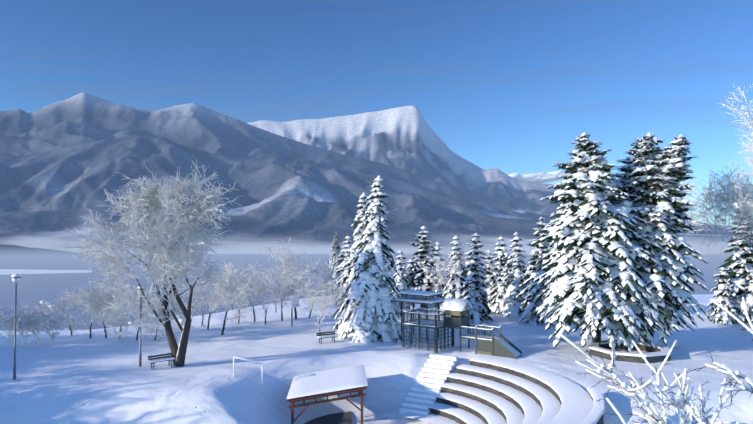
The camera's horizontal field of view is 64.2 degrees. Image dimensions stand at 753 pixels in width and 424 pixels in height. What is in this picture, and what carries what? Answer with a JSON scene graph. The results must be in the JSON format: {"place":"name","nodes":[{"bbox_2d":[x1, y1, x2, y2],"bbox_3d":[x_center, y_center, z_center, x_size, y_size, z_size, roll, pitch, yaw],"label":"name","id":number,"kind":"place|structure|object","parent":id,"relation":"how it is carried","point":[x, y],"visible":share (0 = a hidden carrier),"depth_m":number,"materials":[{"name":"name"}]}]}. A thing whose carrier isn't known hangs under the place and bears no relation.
{"place":"outdoors","nodes":[
{"label":"outdoors","id":0,"kind":"place"},
{"bbox_2d":[0,254,731,330],"bbox_3d":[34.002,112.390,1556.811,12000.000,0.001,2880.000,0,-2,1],"label":"lake water","id":1,"kind":"structure","parent":0,"point":[32,289],"depth_m":849.96,"materials":[{"name":"blue liquid"}]},
{"bbox_2d":[0,269,91,274],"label":"snow spit","id":2,"kind":"structure","parent":1,"relation":"in","point":[13,271],"depth_m":956.28,"materials":[{"name":"white snow"}]},
{"bbox_2d":[0,92,752,256],"bbox_3d":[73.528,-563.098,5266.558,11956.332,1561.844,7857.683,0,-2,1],"label":"mountain terrain","id":3,"kind":"structure","parent":0,"point":[309,182],"depth_m":3203.14,"materials":[{"name":"white snow"}]},
{"bbox_2d":[0,294,752,423],"bbox_3d":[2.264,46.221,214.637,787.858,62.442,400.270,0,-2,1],"label":"snow ground","id":4,"kind":"structure","parent":0,"point":[78,377],"depth_m":40.78,"materials":[{"name":"white snow"}]},
{"bbox_2d":[0,305,30,346],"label":"frost shrub","id":5,"kind":"object","parent":4,"relation":"on","point":[7,316],"visible":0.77,"depth_m":46.14,"materials":[{"name":"white plant"}]},
{"bbox_2d":[11,274,20,379],"bbox_3d":[-21.943,7.115,36.441,0.540,6.692,0.540,0,-2,1],"label":"lamp post","id":6,"kind":"object","parent":4,"relation":"on","point":[16,278],"visible":1,"depth_m":36.39,"materials":[{"name":"grey metal"}]},
{"bbox_2d":[0,304,41,344],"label":"frost shrub","id":7,"kind":"object","parent":4,"relation":"on","point":[24,326],"visible":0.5,"depth_m":46.89,"materials":[{"name":"white plant"}]},
{"bbox_2d":[16,297,53,343],"bbox_3d":[-27.251,8.707,47.509,3.040,3.999,4.110,1,-2,-26],"label":"frost shrub","id":8,"kind":"object","parent":4,"relation":"on","point":[32,326],"visible":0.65,"depth_m":47.49,"materials":[{"name":"white plant"}]},
{"bbox_2d":[30,302,75,341],"bbox_3d":[-26.241,8.947,48.369,3.866,3.612,3.236,-1,-2,42],"label":"frost shrub","id":9,"kind":"object","parent":4,"relation":"on","point":[57,321],"visible":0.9,"depth_m":48.19,"materials":[{"name":"white plant"}]},
{"bbox_2d":[49,289,90,335],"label":"frosty tree","id":10,"kind":"object","parent":4,"relation":"on","point":[71,322],"visible":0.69,"depth_m":51.80,"materials":[{"name":"white plant"}]},
{"bbox_2d":[54,282,129,337],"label":"frosty tree","id":11,"kind":"object","parent":4,"relation":"on","point":[76,302],"visible":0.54,"depth_m":50.41,"materials":[{"name":"white plant"}]},
{"bbox_2d":[84,282,127,338],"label":"frosty tree","id":12,"kind":"object","parent":4,"relation":"on","point":[99,306],"visible":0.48,"depth_m":50.89,"materials":[{"name":"white plant"}]},
{"bbox_2d":[76,275,139,338],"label":"frosty tree","id":13,"kind":"object","parent":4,"relation":"on","point":[92,293],"visible":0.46,"depth_m":50.92,"materials":[{"name":"white plant"}]},
{"bbox_2d":[96,306,133,343],"bbox_3d":[-20.808,9.171,48.447,3.285,3.367,2.860,0,-2,1],"label":"frost shrub","id":14,"kind":"object","parent":4,"relation":"on","point":[118,322],"visible":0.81,"depth_m":48.42,"materials":[{"name":"white plant"}]},
{"bbox_2d":[137,286,144,366],"bbox_3d":[-15.912,7.846,40.458,0.540,5.704,0.540,0,-2,1],"label":"lamp post","id":15,"kind":"object","parent":4,"relation":"on","point":[140,354],"visible":0.81,"depth_m":40.39,"materials":[{"name":"grey metal"}]},
{"bbox_2d":[109,283,186,339],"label":"frosty tree","id":16,"kind":"object","parent":4,"relation":"on","point":[124,303],"visible":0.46,"depth_m":49.73,"materials":[{"name":"white plant"}]},
{"bbox_2d":[57,159,242,366],"bbox_3d":[-14.537,3.578,40.880,11.819,14.344,10.483,-1,-2,35],"label":"frosty tree","id":17,"kind":"object","parent":4,"relation":"on","point":[162,208],"visible":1,"depth_m":40.42,"materials":[{"name":"white plant"}]},
{"bbox_2d":[148,352,174,369],"bbox_3d":[-14.350,9.949,40.033,1.700,0.935,0.460,1,-2,-42],"label":"bench","id":18,"kind":"object","parent":4,"relation":"on","point":[164,357],"visible":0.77,"depth_m":40.05,"materials":[{"name":"brown metal"}]},
{"bbox_2d":[147,292,185,339],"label":"frosty tree","id":19,"kind":"object","parent":4,"relation":"on","point":[176,308],"visible":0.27,"depth_m":49.87,"materials":[{"name":"white plant"}]},
{"bbox_2d":[139,311,196,341],"bbox_3d":[-17.093,9.372,48.912,4.900,3.078,3.498,0,-2,1],"label":"frost shrub","id":20,"kind":"object","parent":4,"relation":"on","point":[181,321],"visible":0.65,"depth_m":48.50,"materials":[{"name":"white plant"}]},
{"bbox_2d":[177,273,212,326],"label":"frosty tree","id":21,"kind":"object","parent":4,"relation":"on","point":[202,312],"visible":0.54,"depth_m":57.08,"materials":[{"name":"white plant"}]},
{"bbox_2d":[187,275,245,329],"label":"frosty tree","id":22,"kind":"object","parent":4,"relation":"on","point":[211,304],"visible":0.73,"depth_m":55.09,"materials":[{"name":"white plant"}]},
{"bbox_2d":[198,254,272,334],"bbox_3d":[-12.562,7.331,52.585,5.805,7.465,7.075,-1,-2,18],"label":"frosty tree","id":23,"kind":"object","parent":4,"relation":"on","point":[222,294],"visible":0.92,"depth_m":52.19,"materials":[{"name":"white plant"}]},
{"bbox_2d":[217,259,271,323],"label":"frosty tree","id":24,"kind":"object","parent":4,"relation":"on","point":[235,273],"visible":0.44,"depth_m":58.58,"materials":[{"name":"white plant"}]},
{"bbox_2d":[233,356,262,383],"bbox_3d":[-8.299,10.164,38.644,1.855,2.087,0.924,1,-2,-18],"label":"football goal","id":25,"kind":"object","parent":4,"relation":"on","point":[241,358],"visible":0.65,"depth_m":38.21,"materials":[{"name":"white paint"}]},
{"bbox_2d":[218,259,282,321],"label":"frosty tree","id":26,"kind":"object","parent":4,"relation":"on","point":[254,284],"visible":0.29,"depth_m":59.90,"materials":[{"name":"white plant"}]},
{"bbox_2d":[235,270,301,324],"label":"frosty tree","id":27,"kind":"object","parent":4,"relation":"on","point":[278,291],"visible":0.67,"depth_m":58.90,"materials":[{"name":"white plant"}]},
{"bbox_2d":[251,270,302,312],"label":"frosty tree","id":28,"kind":"object","parent":4,"relation":"on","point":[276,277],"visible":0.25,"depth_m":66.85,"materials":[{"name":"white plant"}]},
{"bbox_2d":[260,239,322,318],"bbox_3d":[-9.132,6.803,60.530,5.511,8.972,8.043,1,-2,-24],"label":"frosty tree","id":29,"kind":"object","parent":4,"relation":"on","point":[281,271],"visible":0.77,"depth_m":60.12,"materials":[{"name":"white plant"}]},
{"bbox_2d":[271,248,312,320],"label":"frosty tree","id":30,"kind":"object","parent":4,"relation":"on","point":[290,259],"visible":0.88,"depth_m":61.18,"materials":[{"name":"white plant"}]},
{"bbox_2d":[291,294,299,326],"bbox_3d":[-7.667,9.518,56.739,1.427,3.270,0.865,2,-2,-44],"label":"sign","id":31,"kind":"object","parent":4,"relation":"on","point":[294,300],"visible":0.92,"depth_m":56.84,"materials":[{"name":"grey metal"}]},
{"bbox_2d":[295,258,343,318],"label":"frosty tree","id":32,"kind":"object","parent":4,"relation":"on","point":[328,275],"visible":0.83,"depth_m":62.97,"materials":[{"name":"white plant"}]},
{"bbox_2d":[291,273,349,331],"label":"frosty tree","id":33,"kind":"object","parent":4,"relation":"on","point":[321,301],"visible":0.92,"depth_m":52.27,"materials":[{"name":"white plant"}]},
{"bbox_2d":[316,330,336,343],"bbox_3d":[-4.020,10.147,48.563,1.700,0.935,0.460,1,-2,-33],"label":"bench","id":34,"kind":"object","parent":4,"relation":"on","point":[322,334],"visible":0.85,"depth_m":48.59,"materials":[{"name":"grey metal"}]},
{"bbox_2d":[287,365,367,423],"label":"picnic shelter","id":35,"kind":"object","parent":4,"relation":"on","point":[324,383],"visible":1,"depth_m":36.80,"materials":[{"name":"white wood"}]},
{"bbox_2d":[325,232,342,288],"bbox_3d":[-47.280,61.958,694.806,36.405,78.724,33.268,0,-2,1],"label":"conifer","id":36,"kind":"object","parent":4,"relation":"on","point":[335,253],"visible":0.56,"depth_m":690.77,"materials":[{"name":"white plant"}]},
{"bbox_2d":[334,236,352,301],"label":"conifer","id":37,"kind":"object","parent":4,"relation":"on","point":[346,255],"visible":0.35,"depth_m":76.48,"materials":[{"name":"white plant"}]},
{"bbox_2d":[333,192,367,330],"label":"tall conifer","id":38,"kind":"object","parent":4,"relation":"on","point":[356,234],"visible":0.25,"depth_m":54.41,"materials":[{"name":"white plant"}]},
{"bbox_2d":[335,175,408,342],"bbox_3d":[-0.352,6.339,50.805,6.752,19.039,6.890,1,-2,-29],"label":"tall conifer","id":39,"kind":"object","parent":4,"relation":"on","point":[373,308],"visible":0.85,"depth_m":49.84,"materials":[{"name":"white plant"}]},
{"bbox_2d":[391,250,410,309],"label":"conifer","id":40,"kind":"object","parent":4,"relation":"on","point":[401,285],"visible":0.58,"depth_m":68.91,"materials":[{"name":"white plant"}]},
{"bbox_2d":[404,259,415,285],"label":"conifer","id":41,"kind":"object","parent":4,"relation":"on","point":[409,278],"visible":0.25,"depth_m":70.63,"materials":[{"name":"white plant"}]},
{"bbox_2d":[406,225,446,311],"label":"conifer","id":42,"kind":"object","parent":4,"relation":"on","point":[421,259],"visible":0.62,"depth_m":69.51,"materials":[{"name":"white plant"}]},
{"bbox_2d":[426,241,449,310],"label":"conifer","id":43,"kind":"object","parent":4,"relation":"on","point":[437,254],"visible":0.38,"depth_m":69.19,"materials":[{"name":"white plant"}]},
{"bbox_2d":[418,246,468,296],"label":"frosty tree","id":44,"kind":"object","parent":4,"relation":"on","point":[442,277],"visible":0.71,"depth_m":66.53,"materials":[{"name":"white plant"}]},
{"bbox_2d":[439,236,470,309],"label":"conifer","id":45,"kind":"object","parent":4,"relation":"on","point":[453,291],"visible":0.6,"depth_m":67.48,"materials":[{"name":"white plant"}]},
{"bbox_2d":[394,290,521,358],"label":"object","id":46,"kind":"object","parent":4,"relation":"on","point":[491,344],"visible":0.94,"depth_m":45.82,"materials":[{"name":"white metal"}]},
{"bbox_2d":[448,233,494,323],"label":"conifer","id":47,"kind":"object","parent":4,"relation":"on","point":[474,297],"visible":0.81,"depth_m":60.39,"materials":[{"name":"green plant"}]},
{"bbox_2d":[481,250,496,307],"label":"conifer","id":48,"kind":"object","parent":4,"relation":"on","point":[488,267],"visible":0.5,"depth_m":67.28,"materials":[{"name":"white plant"}]},
{"bbox_2d":[487,236,510,315],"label":"conifer","id":49,"kind":"object","parent":4,"relation":"on","point":[499,287],"visible":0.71,"depth_m":65.76,"materials":[{"name":"white plant"}]},
{"bbox_2d":[499,232,530,316],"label":"conifer","id":50,"kind":"object","parent":4,"relation":"on","point":[514,289],"visible":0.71,"depth_m":64.44,"materials":[{"name":"white plant"}]},
{"bbox_2d":[399,353,644,423],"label":"amphitheatre tiers","id":51,"kind":"object","parent":4,"relation":"on","point":[481,389],"visible":1,"depth_m":37.36,"materials":[{"name":"stone"}]},
{"bbox_2d":[516,217,572,325],"bbox_3d":[16.248,6.456,59.399,5.200,12.044,5.238,1,-2,-30],"label":"conifer","id":52,"kind":"object","parent":4,"relation":"on","point":[532,273],"visible":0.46,"depth_m":59.16,"materials":[{"name":"white plant"}]},
{"bbox_2d":[531,132,665,351],"bbox_3d":[17.202,2.284,46.288,10.538,16.966,9.736,0,-2,1],"label":"conifer","id":53,"kind":"object","parent":4,"relation":"on","point":[592,276],"visible":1,"depth_m":44.19,"materials":[{"name":"white plant"}]},
{"bbox_2d":[589,339,670,363],"bbox_3d":[18.512,10.326,44.022,5.358,0.900,5.468,1,-2,-21],"label":"planter","id":54,"kind":"object","parent":4,"relation":"on","point":[659,353],"visible":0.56,"depth_m":42.60,"materials":[{"name":"white"}]},
{"bbox_2d":[597,132,690,349],"bbox_3d":[19.838,2.209,47.663,8.699,17.239,9.218,0,-2,1],"label":"conifer","id":55,"kind":"object","parent":4,"relation":"on","point":[640,168],"visible":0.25,"depth_m":46.21,"materials":[{"name":"white plant"}]},
{"bbox_2d":[555,297,752,423],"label":"bush","id":56,"kind":"object","parent":4,"relation":"on","point":[644,401],"visible":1,"depth_m":15.41,"materials":[{"name":"white plant"}]},
{"bbox_2d":[603,134,712,345],"bbox_3d":[20.866,2.331,46.359,8.116,16.879,8.480,0,-2,1],"label":"conifer","id":57,"kind":"object","parent":4,"relation":"on","point":[669,209],"visible":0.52,"depth_m":44.73,"materials":[{"name":"white plant"}]},
{"bbox_2d":[682,84,752,257],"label":"frosted tree","id":58,"kind":"object","parent":4,"relation":"on","point":[739,203],"visible":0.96,"depth_m":50.89,"materials":[{"name":"white plant"}]},
{"bbox_2d":[706,267,740,324],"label":"conifer","id":59,"kind":"object","parent":4,"relation":"on","point":[722,316],"visible":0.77,"depth_m":59.15,"materials":[{"name":"white plant"}]},
{"bbox_2d":[707,206,752,323],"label":"conifer","id":60,"kind":"object","parent":4,"relation":"on","point":[739,271],"visible":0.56,"depth_m":60.35,"materials":[{"name":"white plant"}]},
{"bbox_2d":[0,0,752,225],"label":"sky","id":61,"kind":"structure","parent":0,"point":[508,86],"materials":[{"name":"blue"}]},
{"bbox_2d":[3,237,751,253],"bbox_3d":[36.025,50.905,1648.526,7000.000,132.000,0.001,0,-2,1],"label":"frozen lake","id":62,"kind":"structure","parent":0,"point":[225,248],"depth_m":1654.83,"materials":[{"name":"white ice"}]},
{"bbox_2d":[508,170,572,182],"bbox_3d":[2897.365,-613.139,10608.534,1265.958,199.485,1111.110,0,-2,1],"label":"cloud","id":63,"kind":"structure","parent":0,"point":[544,177],"depth_m":10292.30,"materials":[{"name":"white"}]}
]}

